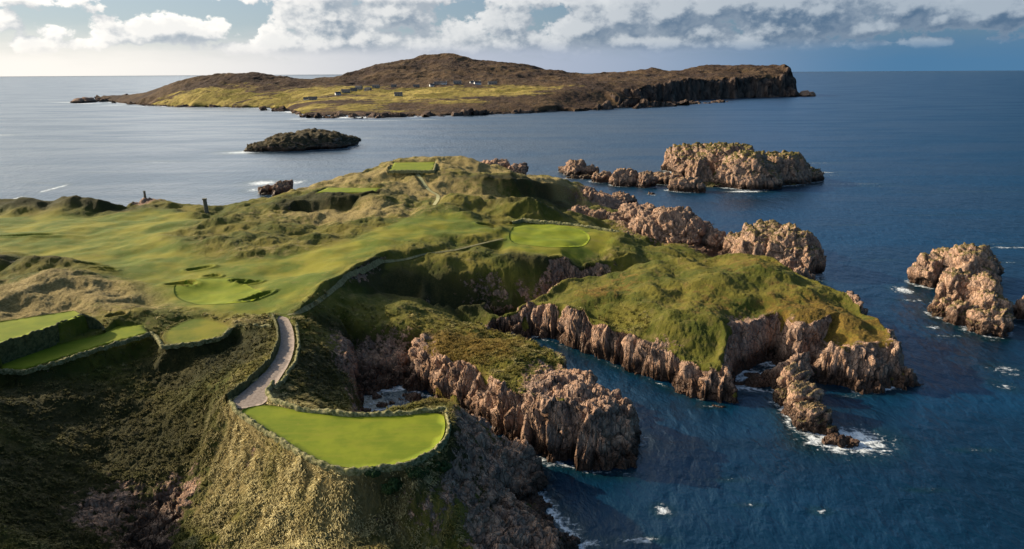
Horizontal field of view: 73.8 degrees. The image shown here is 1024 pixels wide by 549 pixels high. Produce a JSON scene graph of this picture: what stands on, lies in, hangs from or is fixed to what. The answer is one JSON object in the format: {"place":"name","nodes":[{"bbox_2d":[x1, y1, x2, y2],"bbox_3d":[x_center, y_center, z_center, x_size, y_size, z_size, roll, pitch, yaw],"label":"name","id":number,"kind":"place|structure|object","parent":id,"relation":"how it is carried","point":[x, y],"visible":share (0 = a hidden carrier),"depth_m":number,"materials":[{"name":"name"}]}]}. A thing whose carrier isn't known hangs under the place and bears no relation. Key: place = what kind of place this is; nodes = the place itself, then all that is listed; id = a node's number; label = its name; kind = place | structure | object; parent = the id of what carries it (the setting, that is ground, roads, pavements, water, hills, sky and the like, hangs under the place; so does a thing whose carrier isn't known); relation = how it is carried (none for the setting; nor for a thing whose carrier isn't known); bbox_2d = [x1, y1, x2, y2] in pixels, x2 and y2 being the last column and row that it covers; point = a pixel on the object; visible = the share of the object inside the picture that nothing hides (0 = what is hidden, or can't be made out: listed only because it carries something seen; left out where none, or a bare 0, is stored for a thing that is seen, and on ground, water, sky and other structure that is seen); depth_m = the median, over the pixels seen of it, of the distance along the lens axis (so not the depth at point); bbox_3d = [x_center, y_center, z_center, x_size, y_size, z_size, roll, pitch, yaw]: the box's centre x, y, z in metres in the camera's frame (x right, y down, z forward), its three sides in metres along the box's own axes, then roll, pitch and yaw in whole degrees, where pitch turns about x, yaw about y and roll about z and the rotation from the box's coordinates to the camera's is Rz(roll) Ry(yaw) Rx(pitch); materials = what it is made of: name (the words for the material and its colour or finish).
{"place":"outdoors","nodes":[
{"label":"outdoors","id":0,"kind":"place"},
{"bbox_2d":[233,316,294,408],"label":"path","id":1,"kind":"structure","parent":0,"point":[252,394],"depth_m":109.86,"materials":[{"name":"grey gravel"}]},
{"bbox_2d":[94,53,799,118],"bbox_3d":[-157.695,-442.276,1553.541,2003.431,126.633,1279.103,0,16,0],"label":"island","id":2,"kind":"structure","parent":0,"point":[521,88],"depth_m":1396.59,"materials":[{"name":"green plant"}]},
{"bbox_2d":[308,96,316,99],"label":"house","id":3,"kind":"structure","parent":2,"relation":"on","point":[313,98],"depth_m":1209.76,"materials":[{"name":"stone"}]},
{"bbox_2d":[341,89,350,92],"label":"house","id":4,"kind":"structure","parent":2,"relation":"on","point":[345,90],"depth_m":1276.55,"materials":[{"name":"stone"}]},
{"bbox_2d":[394,91,402,95],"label":"house","id":5,"kind":"structure","parent":2,"relation":"on","point":[398,93],"depth_m":1205.20,"materials":[{"name":"stone"}]},
{"bbox_2d":[453,80,461,83],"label":"house","id":6,"kind":"structure","parent":2,"relation":"on","point":[457,81],"depth_m":1356.63,"materials":[{"name":"stone"}]},
{"bbox_2d":[488,81,496,84],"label":"house","id":7,"kind":"structure","parent":2,"relation":"on","point":[491,82],"depth_m":1361.16,"materials":[{"name":"stone"}]},
{"bbox_2d":[0,156,923,548],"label":"terrain","id":8,"kind":"structure","parent":0,"point":[720,320],"depth_m":141.55,"materials":[{"name":"green plant"}]},
{"bbox_2d":[0,310,81,341],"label":"tee","id":9,"kind":"object","parent":8,"relation":"on","point":[15,328],"visible":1,"depth_m":124.68,"materials":[{"name":"green plant"}]},
{"bbox_2d":[0,314,82,363],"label":"retaining wall","id":10,"kind":"structure","parent":8,"relation":"on","point":[12,349],"depth_m":119.83,"materials":[{"name":"green plant"}]},
{"bbox_2d":[1,325,146,369],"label":"tee","id":11,"kind":"object","parent":8,"relation":"on","point":[66,349],"visible":0.92,"depth_m":123.06,"materials":[{"name":"green plant"}]},
{"bbox_2d":[0,332,150,374],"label":"kerb wall","id":12,"kind":"structure","parent":8,"relation":"on","point":[5,371],"depth_m":118.72,"materials":[{"name":"grey stone"}]},
{"bbox_2d":[82,313,105,331],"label":"retaining wall","id":13,"kind":"structure","parent":8,"relation":"on","point":[93,323],"depth_m":130.19,"materials":[{"name":"green plant"}]},
{"bbox_2d":[202,198,208,212],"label":"stone pillar","id":14,"kind":"structure","parent":8,"relation":"on","point":[205,205],"depth_m":247.41,"materials":[{"name":"grey stone"}]},
{"bbox_2d":[150,323,271,349],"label":"kerb wall","id":15,"kind":"structure","parent":8,"relation":"on","point":[226,333],"depth_m":125.38,"materials":[{"name":"grey stone"}]},
{"bbox_2d":[174,278,262,304],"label":"putting green","id":16,"kind":"object","parent":8,"relation":"on","point":[210,291],"visible":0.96,"depth_m":154.27,"materials":[{"name":"green plant"}]},
{"bbox_2d":[225,313,279,403],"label":"retaining wall","id":17,"kind":"structure","parent":8,"relation":"on","point":[239,388],"depth_m":108.25,"materials":[{"name":"grey stone"}]},
{"bbox_2d":[274,322,300,388],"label":"turf bank","id":18,"kind":"structure","parent":8,"relation":"on","point":[285,377],"depth_m":113.30,"materials":[{"name":"green plant"}]},
{"bbox_2d":[227,397,372,475],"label":"kerb wall","id":19,"kind":"structure","parent":8,"relation":"on","point":[339,469],"depth_m":86.39,"materials":[{"name":"grey stone"}]},
{"bbox_2d":[0,290,650,548],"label":"grass","id":20,"kind":"structure","parent":8,"relation":"on","point":[301,540],"depth_m":98.79,"materials":[{"name":"plant"}]},
{"bbox_2d":[242,405,444,467],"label":"tee","id":21,"kind":"object","parent":8,"relation":"on","point":[347,442],"visible":0.91,"depth_m":90.91,"materials":[{"name":"green plant"}]},
{"bbox_2d":[317,188,379,192],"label":"tee","id":22,"kind":"object","parent":8,"relation":"on","point":[353,190],"visible":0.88,"depth_m":260.22,"materials":[{"name":"green plant"}]},
{"bbox_2d":[265,380,445,416],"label":"wall","id":23,"kind":"structure","parent":8,"relation":"on","point":[326,411],"depth_m":96.26,"materials":[{"name":"grey stone"}]},
{"bbox_2d":[364,466,380,477],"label":"bush","id":24,"kind":"object","parent":8,"relation":"on","point":[374,473],"visible":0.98,"depth_m":82.34,"materials":[{"name":"green plant"}]},
{"bbox_2d":[380,477,402,494],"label":"bush","id":25,"kind":"object","parent":8,"relation":"on","point":[394,486],"visible":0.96,"depth_m":82.92,"materials":[{"name":"green plant"}]},
{"bbox_2d":[287,238,502,314],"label":"footpath","id":26,"kind":"structure","parent":8,"relation":"on","point":[355,272],"depth_m":163.09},
{"bbox_2d":[387,159,436,173],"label":"turf bank","id":27,"kind":"structure","parent":8,"relation":"on","point":[413,171],"depth_m":281.54,"materials":[{"name":"green plant"}]},
{"bbox_2d":[390,162,434,169],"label":"tee","id":28,"kind":"object","parent":8,"relation":"on","point":[414,166],"visible":0.9,"depth_m":297.33,"materials":[{"name":"green plant"}]},
{"bbox_2d":[375,408,450,472],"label":"kerb wall","id":29,"kind":"structure","parent":8,"relation":"on","point":[400,466],"depth_m":84.70,"materials":[{"name":"grey stone"}]},
{"bbox_2d":[406,465,429,478],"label":"bush","id":30,"kind":"object","parent":8,"relation":"on","point":[420,471],"visible":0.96,"depth_m":83.66,"materials":[{"name":"green plant"}]},
{"bbox_2d":[416,173,439,204],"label":"footpath","id":31,"kind":"structure","parent":8,"relation":"on","point":[428,189],"depth_m":269.13,"materials":[{"name":"beige gravel"}]},
{"bbox_2d":[434,460,452,472],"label":"bush","id":32,"kind":"object","parent":8,"relation":"on","point":[443,466],"visible":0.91,"depth_m":86.31,"materials":[{"name":"green plant"}]},
{"bbox_2d":[480,158,528,174],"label":"rock outcrop","id":33,"kind":"object","parent":8,"relation":"on","point":[522,168],"visible":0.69,"depth_m":401.09,"materials":[{"name":"stone"}]},
{"bbox_2d":[509,224,589,246],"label":"putting green","id":34,"kind":"object","parent":8,"relation":"on","point":[548,235],"visible":1,"depth_m":203.74,"materials":[{"name":"green plant"}]},
{"bbox_2d":[509,218,619,231],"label":"turf bank","id":35,"kind":"structure","parent":8,"relation":"on","point":[529,220],"depth_m":217.97,"materials":[{"name":"green plant"}]},
{"bbox_2d":[567,204,625,220],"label":"rock outcrop","id":36,"kind":"object","parent":8,"relation":"on","point":[601,213],"visible":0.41,"depth_m":267.69,"materials":[{"name":"stone"}]},
{"bbox_2d":[582,186,636,202],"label":"rock outcrop","id":37,"kind":"object","parent":8,"relation":"on","point":[587,192],"visible":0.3,"depth_m":314.82,"materials":[{"name":"stone"}]},
{"bbox_2d":[618,202,656,222],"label":"rock outcrop","id":38,"kind":"object","parent":8,"relation":"on","point":[631,209],"visible":0.26,"depth_m":278.95,"materials":[{"name":"stone"}]},
{"bbox_2d":[628,206,709,246],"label":"rock dome","id":39,"kind":"object","parent":8,"relation":"on","point":[678,224],"visible":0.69,"depth_m":238.98,"materials":[{"name":"stone"}]},
{"bbox_2d":[703,221,725,250],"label":"rock outcrop","id":40,"kind":"object","parent":8,"relation":"on","point":[714,237],"visible":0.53,"depth_m":236.32,"materials":[{"name":"stone"}]},
{"bbox_2d":[722,219,826,274],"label":"rock dome","id":41,"kind":"object","parent":8,"relation":"on","point":[775,239],"visible":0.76,"depth_m":209.90,"materials":[{"name":"stone"}]},
{"bbox_2d":[779,256,815,279],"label":"rock outcrop","id":42,"kind":"object","parent":8,"relation":"on","point":[790,262],"visible":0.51,"depth_m":190.34,"materials":[{"name":"stone"}]},
{"bbox_2d":[0,71,1023,548],"bbox_3d":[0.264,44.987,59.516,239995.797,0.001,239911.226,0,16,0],"label":"sea","id":43,"kind":"structure","parent":0,"point":[912,165],"depth_m":294.99,"materials":[{"name":"liquid"}]},
{"bbox_2d":[70,97,97,102],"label":"rock","id":44,"kind":"object","parent":43,"relation":"in","point":[84,100],"visible":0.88,"depth_m":1573.66,"materials":[{"name":"stone"}]},
{"bbox_2d":[258,179,293,195],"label":"rock","id":45,"kind":"object","parent":43,"relation":"in","point":[278,187],"visible":0.78,"depth_m":354.42,"materials":[{"name":"stone"}]},
{"bbox_2d":[244,128,360,151],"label":"rock islet","id":46,"kind":"object","parent":43,"relation":"in","point":[307,139],"visible":0.96,"depth_m":562.09,"materials":[{"name":"stone"}]},
{"bbox_2d":[558,159,705,192],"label":"reef","id":47,"kind":"object","parent":43,"relation":"in","point":[631,177],"visible":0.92,"depth_m":374.31,"materials":[{"name":"stone"}]},
{"bbox_2d":[661,141,824,189],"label":"sea stack","id":48,"kind":"object","parent":43,"relation":"in","point":[736,165],"visible":0.9,"depth_m":375.45,"materials":[{"name":"stone"}]},
{"bbox_2d":[772,362,839,434],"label":"sea stack","id":49,"kind":"object","parent":43,"relation":"in","point":[797,394],"visible":0.97,"depth_m":122.05,"materials":[{"name":"stone"}]},
{"bbox_2d":[799,90,815,95],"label":"rock","id":50,"kind":"object","parent":43,"relation":"in","point":[805,93],"visible":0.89,"depth_m":1695.40,"materials":[{"name":"stone"}]},
{"bbox_2d":[821,432,859,448],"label":"rock","id":51,"kind":"object","parent":43,"relation":"in","point":[840,441],"visible":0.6,"depth_m":114.11,"materials":[{"name":"stone"}]},
{"bbox_2d":[907,242,1015,337],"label":"sea stack","id":52,"kind":"object","parent":43,"relation":"in","point":[964,279],"visible":0.98,"depth_m":177.54,"materials":[{"name":"stone"}]},
{"bbox_2d":[1012,295,1023,318],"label":"rock","id":53,"kind":"object","parent":43,"relation":"in","point":[1018,307],"visible":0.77,"depth_m":171.78,"materials":[{"name":"stone"}]},
{"bbox_2d":[0,0,1023,76],"bbox_3d":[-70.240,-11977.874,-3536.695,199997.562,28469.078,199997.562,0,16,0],"label":"sky","id":54,"kind":"structure","parent":0,"point":[145,37],"depth_m":88454.28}
]}

